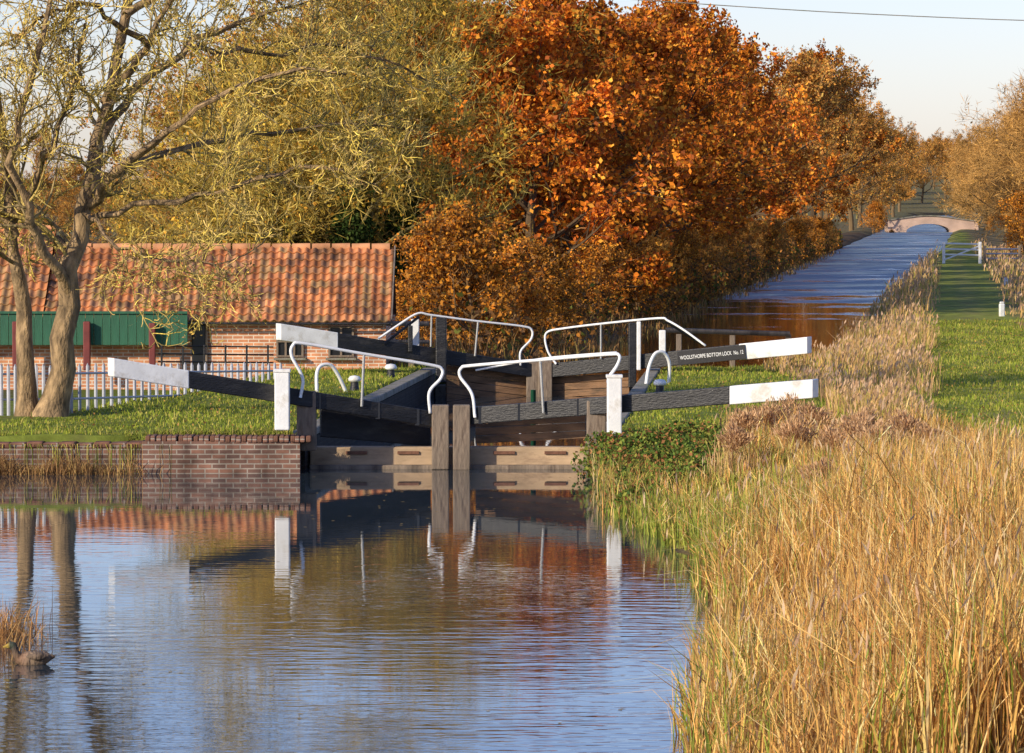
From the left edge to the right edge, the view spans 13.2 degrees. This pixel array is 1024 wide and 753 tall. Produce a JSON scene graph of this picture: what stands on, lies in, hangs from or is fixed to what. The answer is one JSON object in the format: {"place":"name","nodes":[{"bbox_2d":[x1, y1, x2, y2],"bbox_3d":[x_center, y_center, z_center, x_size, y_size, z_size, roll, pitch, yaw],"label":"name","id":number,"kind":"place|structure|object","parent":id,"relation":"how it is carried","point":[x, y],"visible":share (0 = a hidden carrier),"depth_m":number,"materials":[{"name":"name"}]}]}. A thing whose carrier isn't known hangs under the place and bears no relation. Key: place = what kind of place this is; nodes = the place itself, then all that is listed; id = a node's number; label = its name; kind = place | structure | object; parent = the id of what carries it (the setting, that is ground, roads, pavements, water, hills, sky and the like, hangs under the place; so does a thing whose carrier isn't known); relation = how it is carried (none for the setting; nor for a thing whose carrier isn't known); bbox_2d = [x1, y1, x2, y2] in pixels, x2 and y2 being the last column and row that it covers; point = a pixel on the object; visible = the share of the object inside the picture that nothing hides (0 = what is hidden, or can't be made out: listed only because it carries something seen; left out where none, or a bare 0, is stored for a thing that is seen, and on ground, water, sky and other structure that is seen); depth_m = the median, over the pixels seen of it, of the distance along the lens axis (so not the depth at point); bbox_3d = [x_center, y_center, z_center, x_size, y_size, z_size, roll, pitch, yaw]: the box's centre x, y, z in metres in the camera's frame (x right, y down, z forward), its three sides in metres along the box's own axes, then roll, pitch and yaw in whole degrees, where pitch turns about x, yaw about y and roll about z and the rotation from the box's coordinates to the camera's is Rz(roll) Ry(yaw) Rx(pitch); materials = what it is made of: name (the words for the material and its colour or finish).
{"place":"outdoors","nodes":[
{"label":"outdoors","id":0,"kind":"place"},
{"bbox_2d":[0,396,721,752],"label":"canal water","id":1,"kind":"structure","parent":0,"point":[468,600],"depth_m":45.78,"materials":[{"name":"blue liquid"}]},
{"bbox_2d":[3,641,54,664],"bbox_3d":[-4.460,2.572,40.742,0.483,0.256,0.234,0,2,0],"label":"mallard duck","id":2,"kind":"object","parent":1,"relation":"on","point":[34,658],"visible":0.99,"depth_m":40.69},
{"bbox_2d":[0,580,94,659],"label":"rush clump","id":3,"kind":"object","parent":1,"relation":"on","point":[9,629],"visible":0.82,"depth_m":43.05,"materials":[{"name":"brown plant"}]},
{"bbox_2d":[276,312,537,397],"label":"lock gate","id":4,"kind":"structure","parent":1,"relation":"in","point":[440,354],"depth_m":93.42,"materials":[{"name":"white paint"}]},
{"bbox_2d":[538,317,811,396],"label":"lock gate","id":5,"kind":"structure","parent":1,"relation":"in","point":[632,363],"depth_m":93.60,"materials":[{"name":"white paint"}]},
{"bbox_2d":[677,345,745,364],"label":"lock name sign","id":6,"kind":"object","parent":5,"relation":"attached to","point":[708,355],"visible":1,"depth_m":92.88,"materials":[{"name":"black paint"}]},
{"bbox_2d":[0,161,1023,752],"bbox_3d":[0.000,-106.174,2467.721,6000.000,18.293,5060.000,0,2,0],"label":"ground","id":7,"kind":"structure","parent":0,"point":[970,289],"depth_m":100.79,"materials":[{"name":"plant"}]},
{"bbox_2d":[83,321,90,369],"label":"red post","id":8,"kind":"object","parent":7,"relation":"on","point":[86,342],"visible":0.95,"depth_m":94.53,"materials":[{"name":"paint"}]},
{"bbox_2d":[0,320,181,389],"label":"front wall","id":9,"kind":"structure","parent":7,"relation":"on","point":[101,354],"depth_m":95.23,"materials":[{"name":"brick"}]},
{"bbox_2d":[0,227,55,319],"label":"roof front","id":10,"kind":"structure","parent":9,"relation":"on","point":[37,291],"depth_m":96.11,"materials":[{"name":"tile"}]},
{"bbox_2d":[0,311,186,313],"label":"green top rail","id":11,"kind":"object","parent":9,"relation":"attached to","point":[86,312],"visible":1,"depth_m":94.67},
{"bbox_2d":[0,362,281,415],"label":"palisade fence","id":12,"kind":"object","parent":7,"relation":"on","point":[142,395],"visible":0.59,"depth_m":78.48,"materials":[{"name":"wood"}]},
{"bbox_2d":[0,425,296,474],"bbox_3d":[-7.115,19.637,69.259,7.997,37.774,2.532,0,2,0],"label":"quay weeds","id":13,"kind":"object","parent":7,"relation":"on","point":[8,468],"visible":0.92,"depth_m":68.38,"materials":[{"name":"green plant"}]},
{"bbox_2d":[0,440,300,473],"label":"brick quay wall","id":14,"kind":"structure","parent":7,"relation":"on","point":[197,457],"depth_m":68.45,"materials":[{"name":"brick"}]},
{"bbox_2d":[78,42,228,244],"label":"tree","id":15,"kind":"object","parent":7,"relation":"on","point":[160,115],"visible":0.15,"depth_m":174.67,"materials":[{"name":"green plant"}]},
{"bbox_2d":[91,75,240,247],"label":"mossy ash tree","id":16,"kind":"object","parent":7,"relation":"on","point":[126,218],"visible":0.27,"depth_m":151.80,"materials":[{"name":"green plant"}]},
{"bbox_2d":[100,40,256,242],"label":"mossy ash tree","id":17,"kind":"object","parent":7,"relation":"on","point":[131,137],"visible":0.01,"depth_m":188.66,"materials":[{"name":"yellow plant"}]},
{"bbox_2d":[158,345,273,377],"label":"stock rail fence","id":18,"kind":"object","parent":7,"relation":"on","point":[224,354],"visible":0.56,"depth_m":91.05,"materials":[{"name":"metal"}]},
{"bbox_2d":[156,135,276,247],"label":"ivy clad tree","id":19,"kind":"object","parent":7,"relation":"on","point":[198,170],"visible":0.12,"depth_m":120.22,"materials":[{"name":"green plant"}]},
{"bbox_2d":[109,26,354,242],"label":"mossy ash tree","id":20,"kind":"object","parent":7,"relation":"on","point":[216,123],"visible":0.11,"depth_m":138.11,"materials":[{"name":"yellow plant"}]},
{"bbox_2d":[138,16,329,242],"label":"mossy ash tree","id":21,"kind":"object","parent":7,"relation":"on","point":[194,60],"visible":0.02,"depth_m":168.49,"materials":[{"name":"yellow plant"}]},
{"bbox_2d":[0,0,473,416],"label":"ash tree","id":22,"kind":"object","parent":7,"relation":"on","point":[54,401],"visible":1,"depth_m":74.25,"materials":[{"name":"yellow plant"}]},
{"bbox_2d":[120,0,399,244],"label":"mossy ash tree","id":23,"kind":"object","parent":7,"relation":"on","point":[168,73],"visible":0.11,"depth_m":145.04,"materials":[{"name":"green plant"}]},
{"bbox_2d":[132,25,424,247],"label":"ivy clad tree","id":24,"kind":"object","parent":7,"relation":"on","point":[282,101],"visible":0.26,"depth_m":114.23,"materials":[{"name":"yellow plant"}]},
{"bbox_2d":[208,96,353,246],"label":"ivy clad tree","id":25,"kind":"object","parent":7,"relation":"on","point":[294,228],"visible":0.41,"depth_m":112.50,"materials":[{"name":"green plant"}]},
{"bbox_2d":[184,320,385,388],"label":"front wall","id":26,"kind":"structure","parent":7,"relation":"on","point":[252,335],"depth_m":95.19,"materials":[{"name":"brick"}]},
{"bbox_2d":[192,325,204,369],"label":"door","id":27,"kind":"structure","parent":26,"relation":"attached to","point":[198,339],"depth_m":95.13,"materials":[{"name":"brown wood"}]},
{"bbox_2d":[44,245,393,322],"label":"roof front","id":28,"kind":"structure","parent":26,"relation":"on","point":[331,284],"depth_m":96.12,"materials":[{"name":"tile"}]},
{"bbox_2d":[102,322,389,324],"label":"eave gutter","id":29,"kind":"object","parent":26,"relation":"attached to","point":[291,323],"visible":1,"depth_m":94.81,"materials":[{"name":"black paint"}]},
{"bbox_2d":[186,0,414,242],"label":"tree","id":30,"kind":"object","parent":7,"relation":"on","point":[230,39],"visible":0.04,"depth_m":149.95,"materials":[{"name":"yellow plant"}]},
{"bbox_2d":[162,0,493,243],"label":"mossy ash tree","id":31,"kind":"object","parent":7,"relation":"on","point":[335,16],"visible":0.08,"depth_m":141.29,"materials":[{"name":"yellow plant"}]},
{"bbox_2d":[241,43,473,288],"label":"ivy clad tree","id":32,"kind":"object","parent":7,"relation":"on","point":[358,222],"visible":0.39,"depth_m":111.97,"materials":[{"name":"green plant"}]},
{"bbox_2d":[220,0,507,241],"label":"autumn beech tree","id":33,"kind":"object","parent":7,"relation":"on","point":[364,18],"visible":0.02,"depth_m":145.27,"materials":[{"name":"yellow plant"}]},
{"bbox_2d":[267,36,552,334],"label":"ivy clad tree","id":34,"kind":"object","parent":7,"relation":"on","point":[390,217],"visible":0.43,"depth_m":114.13,"materials":[{"name":"green plant"}]},
{"bbox_2d":[395,272,448,342],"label":"hawthorn sapling","id":35,"kind":"object","parent":7,"relation":"on","point":[407,295],"visible":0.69,"depth_m":102.99,"materials":[{"name":"orange plant"}]},
{"bbox_2d":[244,0,616,286],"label":"mossy ash tree","id":36,"kind":"object","parent":7,"relation":"on","point":[432,11],"visible":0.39,"depth_m":130.36,"materials":[{"name":"green plant"}]},
{"bbox_2d":[327,104,544,322],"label":"oak tree","id":37,"kind":"object","parent":7,"relation":"on","point":[444,147],"visible":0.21,"depth_m":123.74,"materials":[{"name":"orange plant"}]},
{"bbox_2d":[384,213,490,349],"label":"hawthorn sapling","id":38,"kind":"object","parent":7,"relation":"on","point":[415,240],"visible":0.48,"depth_m":104.67,"materials":[{"name":"orange plant"}]},
{"bbox_2d":[398,189,546,350],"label":"hawthorn sapling","id":39,"kind":"object","parent":7,"relation":"on","point":[459,226],"visible":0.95,"depth_m":103.67,"materials":[{"name":"brown plant"}]},
{"bbox_2d":[293,368,660,472],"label":"lock chamber","id":40,"kind":"object","parent":7,"relation":"on","point":[411,390],"visible":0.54,"depth_m":87.12,"materials":[{"name":"brick"}]},
{"bbox_2d":[108,341,448,469],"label":"lock gate","id":41,"kind":"structure","parent":40,"relation":"attached to","point":[342,417],"depth_m":68.87,"materials":[{"name":"white paint"}]},
{"bbox_2d":[309,446,584,468],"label":"lock cill","id":42,"kind":"object","parent":40,"relation":"attached to","point":[420,457],"visible":0.78,"depth_m":69.74,"materials":[{"name":"stone"}]},
{"bbox_2d":[453,351,817,469],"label":"lock gate","id":43,"kind":"structure","parent":40,"relation":"on","point":[614,404],"depth_m":68.88,"materials":[{"name":"white paint"}]},
{"bbox_2d":[0,120,999,245],"bbox_3d":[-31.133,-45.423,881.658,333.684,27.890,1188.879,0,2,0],"label":"distant trees","id":44,"kind":"object","parent":7,"relation":"on","point":[941,146],"visible":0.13,"depth_m":439.27,"materials":[{"name":"brown plant"}]},
{"bbox_2d":[372,0,644,312],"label":"oak tree","id":45,"kind":"object","parent":7,"relation":"on","point":[614,156],"visible":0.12,"depth_m":135.43,"materials":[{"name":"orange plant"}]},
{"bbox_2d":[472,228,566,344],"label":"hawthorn sapling","id":46,"kind":"object","parent":7,"relation":"on","point":[527,302],"visible":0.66,"depth_m":107.91,"materials":[{"name":"brown plant"}]},
{"bbox_2d":[505,234,582,340],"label":"hawthorn sapling","id":47,"kind":"object","parent":7,"relation":"on","point":[559,295],"visible":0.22,"depth_m":110.93,"materials":[{"name":"brown plant"}]},
{"bbox_2d":[382,0,712,308],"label":"oak tree","id":48,"kind":"object","parent":7,"relation":"on","point":[564,194],"visible":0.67,"depth_m":131.03,"materials":[{"name":"orange plant"}]},
{"bbox_2d":[416,0,696,270],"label":"oak tree","id":49,"kind":"object","parent":7,"relation":"on","point":[569,13],"visible":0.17,"depth_m":140.27,"materials":[{"name":"orange plant"}]},
{"bbox_2d":[518,227,596,330],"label":"hawthorn sapling","id":50,"kind":"object","parent":7,"relation":"on","point":[571,280],"visible":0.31,"depth_m":115.98,"materials":[{"name":"brown plant"}]},
{"bbox_2d":[561,236,633,324],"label":"hawthorn sapling","id":51,"kind":"object","parent":7,"relation":"on","point":[600,258],"visible":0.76,"depth_m":125.70,"materials":[{"name":"orange plant"}]},
{"bbox_2d":[388,250,839,379],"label":"bankside reeds","id":52,"kind":"object","parent":7,"relation":"on","point":[578,347],"visible":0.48,"depth_m":118.17,"materials":[{"name":"brown plant"}]},
{"bbox_2d":[395,225,842,361],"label":"woodland undergrowth","id":53,"kind":"object","parent":7,"relation":"on","point":[754,267],"visible":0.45,"depth_m":140.24,"materials":[{"name":"brown plant"}]},
{"bbox_2d":[608,239,668,320],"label":"hawthorn sapling","id":54,"kind":"object","parent":7,"relation":"on","point":[632,249],"visible":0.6,"depth_m":136.01,"materials":[{"name":"brown plant"}]},
{"bbox_2d":[502,0,775,280],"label":"oak tree","id":55,"kind":"object","parent":7,"relation":"on","point":[648,51],"visible":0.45,"depth_m":152.33,"materials":[{"name":"orange plant"}]},
{"bbox_2d":[632,225,693,295],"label":"autumn beech tree","id":56,"kind":"object","parent":7,"relation":"on","point":[664,247],"visible":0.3,"depth_m":145.91,"materials":[{"name":"brown plant"}]},
{"bbox_2d":[571,419,764,512],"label":"bramble bush","id":57,"kind":"object","parent":7,"relation":"on","point":[649,456],"visible":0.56,"depth_m":65.09,"materials":[{"name":"green plant"}]},
{"bbox_2d":[649,229,701,290],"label":"hawthorn sapling","id":58,"kind":"object","parent":7,"relation":"on","point":[679,240],"visible":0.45,"depth_m":155.60,"materials":[{"name":"brown plant"}]},
{"bbox_2d":[541,0,813,266],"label":"oak tree","id":59,"kind":"object","parent":7,"relation":"on","point":[689,80],"visible":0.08,"depth_m":165.37,"materials":[{"name":"orange plant"}]},
{"bbox_2d":[592,0,782,246],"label":"oak tree","id":60,"kind":"object","parent":7,"relation":"on","point":[693,41],"visible":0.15,"depth_m":178.57,"materials":[{"name":"orange plant"}]},
{"bbox_2d":[673,229,719,293],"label":"hawthorn sapling","id":61,"kind":"object","parent":7,"relation":"on","point":[711,253],"visible":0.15,"depth_m":165.90,"materials":[{"name":"brown plant"}]},
{"bbox_2d":[597,0,811,239],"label":"oak tree","id":62,"kind":"object","parent":7,"relation":"on","point":[797,113],"visible":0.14,"depth_m":194.63,"materials":[{"name":"orange plant"}]},
{"bbox_2d":[690,221,739,277],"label":"autumn beech tree","id":63,"kind":"object","parent":7,"relation":"on","point":[714,244],"visible":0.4,"depth_m":175.90,"materials":[{"name":"brown plant"}]},
{"bbox_2d":[632,35,823,249],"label":"oak tree","id":64,"kind":"object","parent":7,"relation":"on","point":[748,52],"visible":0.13,"depth_m":210.76,"materials":[{"name":"orange plant"}]},
{"bbox_2d":[666,328,790,366],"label":"timber rail fence","id":65,"kind":"object","parent":7,"relation":"on","point":[733,333],"visible":0.49,"depth_m":96.96,"materials":[{"name":"brown wood"}]},
{"bbox_2d":[667,9,828,230],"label":"oak tree","id":66,"kind":"object","parent":7,"relation":"on","point":[806,133],"visible":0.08,"depth_m":231.77,"materials":[{"name":"orange plant"}]},
{"bbox_2d":[733,220,768,263],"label":"autumn beech tree","id":67,"kind":"object","parent":7,"relation":"on","point":[754,227],"visible":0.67,"depth_m":206.00,"materials":[{"name":"brown plant"}]},
{"bbox_2d":[744,223,783,265],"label":"hawthorn sapling","id":68,"kind":"object","parent":7,"relation":"on","point":[771,231],"visible":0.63,"depth_m":215.65,"materials":[{"name":"brown plant"}]},
{"bbox_2d":[692,67,843,225],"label":"oak tree","id":69,"kind":"object","parent":7,"relation":"on","point":[779,211],"visible":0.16,"depth_m":252.50,"materials":[{"name":"orange plant"}]},
{"bbox_2d":[565,397,1023,752],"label":"reed bed","id":70,"kind":"object","parent":7,"relation":"on","point":[891,595],"visible":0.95,"depth_m":36.59,"materials":[{"name":"yellow plant"}]},
{"bbox_2d":[783,219,809,247],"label":"hawthorn sapling","id":71,"kind":"object","parent":7,"relation":"on","point":[797,229],"visible":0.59,"depth_m":255.48,"materials":[{"name":"brown plant"}]},
{"bbox_2d":[754,44,868,222],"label":"autumn beech tree","id":72,"kind":"object","parent":7,"relation":"on","point":[814,76],"visible":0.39,"depth_m":277.62,"materials":[{"name":"orange plant"}]},
{"bbox_2d":[750,44,882,225],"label":"autumn beech tree","id":73,"kind":"object","parent":7,"relation":"on","point":[848,69],"visible":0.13,"depth_m":303.27,"materials":[{"name":"orange plant"}]},
{"bbox_2d":[791,69,887,218],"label":"autumn beech tree","id":74,"kind":"object","parent":7,"relation":"on","point":[820,214],"visible":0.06,"depth_m":369.62,"materials":[{"name":"orange plant"}]},
{"bbox_2d":[776,38,904,224],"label":"oak tree","id":75,"kind":"object","parent":7,"relation":"on","point":[820,54],"visible":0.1,"depth_m":334.21,"materials":[{"name":"orange plant"}]},
{"bbox_2d":[696,391,985,503],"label":"willowherb seedheads","id":76,"kind":"object","parent":7,"relation":"on","point":[737,437],"visible":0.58,"depth_m":61.55,"materials":[{"name":"brown plant"}]},
{"bbox_2d":[790,104,898,231],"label":"autumn beech tree","id":77,"kind":"object","parent":7,"relation":"on","point":[826,213],"visible":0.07,"depth_m":409.88,"materials":[{"name":"orange plant"}]},
{"bbox_2d":[829,88,893,230],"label":"autumn beech tree","id":78,"kind":"object","parent":7,"relation":"on","point":[881,155],"visible":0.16,"depth_m":453.30,"materials":[{"name":"orange plant"}]},
{"bbox_2d":[713,239,1023,430],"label":"dry grass verge","id":79,"kind":"structure","parent":7,"relation":"on","point":[884,350],"depth_m":95.64,"materials":[{"name":"plant"}]},
{"bbox_2d":[852,107,902,221],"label":"autumn beech tree","id":80,"kind":"object","parent":7,"relation":"on","point":[884,196],"visible":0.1,"depth_m":559.17,"materials":[{"name":"orange plant"}]},
{"bbox_2d":[841,92,923,227],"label":"autumn beech tree","id":81,"kind":"object","parent":7,"relation":"on","point":[894,195],"visible":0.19,"depth_m":504.43,"materials":[{"name":"orange plant"}]},
{"bbox_2d":[855,109,924,220],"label":"autumn beech tree","id":82,"kind":"object","parent":7,"relation":"on","point":[898,171],"visible":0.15,"depth_m":629.82,"materials":[{"name":"orange plant"}]},
{"bbox_2d":[855,115,932,216],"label":"autumn beech tree","id":83,"kind":"object","parent":7,"relation":"on","point":[911,176],"visible":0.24,"depth_m":707.33,"materials":[{"name":"orange plant"}]},
{"bbox_2d":[872,127,934,211],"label":"autumn beech tree","id":84,"kind":"object","parent":7,"relation":"on","point":[908,188],"visible":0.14,"depth_m":797.01,"materials":[{"name":"orange plant"}]},
{"bbox_2d":[885,215,977,231],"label":"brick canal bridge","id":85,"kind":"structure","parent":7,"relation":"on","point":[948,224],"depth_m":457.73,"materials":[{"name":"brick"}]},
{"bbox_2d":[942,242,981,263],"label":"towpath gate","id":86,"kind":"structure","parent":7,"relation":"on","point":[962,254],"depth_m":235.88,"materials":[{"name":"white paint"}]},
{"bbox_2d":[939,130,987,222],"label":"willow tree","id":87,"kind":"object","parent":7,"relation":"on","point":[964,148],"visible":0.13,"depth_m":608.76,"materials":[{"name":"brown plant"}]},
{"bbox_2d":[940,121,1002,225],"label":"willow tree","id":88,"kind":"object","parent":7,"relation":"on","point":[969,154],"visible":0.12,"depth_m":539.75,"materials":[{"name":"orange plant"}]},
{"bbox_2d":[941,117,1006,231],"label":"willow tree","id":89,"kind":"object","parent":7,"relation":"on","point":[946,200],"visible":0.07,"depth_m":479.68,"materials":[{"name":"orange plant"}]},
{"bbox_2d":[933,119,1016,236],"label":"willow tree","id":90,"kind":"object","parent":7,"relation":"on","point":[974,192],"visible":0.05,"depth_m":430.46,"materials":[{"name":"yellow plant"}]},
{"bbox_2d":[928,103,1023,240],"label":"willow tree","id":91,"kind":"object","parent":7,"relation":"on","point":[985,194],"visible":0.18,"depth_m":390.14,"materials":[{"name":"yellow plant"}]},
{"bbox_2d":[952,93,1023,232],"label":"willow tree","id":92,"kind":"object","parent":7,"relation":"on","point":[974,202],"visible":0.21,"depth_m":348.79,"materials":[{"name":"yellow plant"}]},
{"bbox_2d":[954,69,1023,219],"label":"willow tree","id":93,"kind":"object","parent":7,"relation":"on","point":[1018,169],"visible":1,"depth_m":261.97,"materials":[{"name":"brown plant"}]},
{"bbox_2d":[963,74,1023,247],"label":"willow tree","id":94,"kind":"object","parent":7,"relation":"on","point":[998,210],"visible":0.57,"depth_m":290.34,"materials":[{"name":"brown plant"}]},
{"bbox_2d":[975,82,1023,238],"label":"willow tree","id":95,"kind":"object","parent":7,"relation":"on","point":[999,98],"visible":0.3,"depth_m":316.22,"materials":[{"name":"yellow plant"}]},
{"bbox_2d":[991,180,1023,250],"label":"hawthorn sapling","id":96,"kind":"object","parent":7,"relation":"on","point":[1001,218],"visible":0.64,"depth_m":267.43,"materials":[{"name":"orange plant"}]},
{"bbox_2d":[1003,188,1023,256],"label":"hawthorn sapling","id":97,"kind":"object","parent":7,"relation":"on","point":[1016,221],"visible":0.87,"depth_m":254.60,"materials":[{"name":"orange plant"}]},
{"bbox_2d":[0,316,1023,435],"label":"lawn grass","id":98,"kind":"structure","parent":0,"point":[369,375],"depth_m":83.14,"materials":[{"name":"plant"}]},
{"bbox_2d":[0,0,1023,180],"label":"sky","id":99,"kind":"structure","parent":0,"point":[925,66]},
{"bbox_2d":[435,216,954,381],"bbox_3d":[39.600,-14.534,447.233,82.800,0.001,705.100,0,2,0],"label":"canal water","id":100,"kind":"structure","parent":0,"point":[819,299],"depth_m":165.56,"materials":[{"name":"liquid"}]},
{"bbox_2d":[642,0,1023,20],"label":"overhead power line","id":101,"kind":"object","parent":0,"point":[832,12],"visible":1,"depth_m":99.74,"materials":[{"name":"metal"}]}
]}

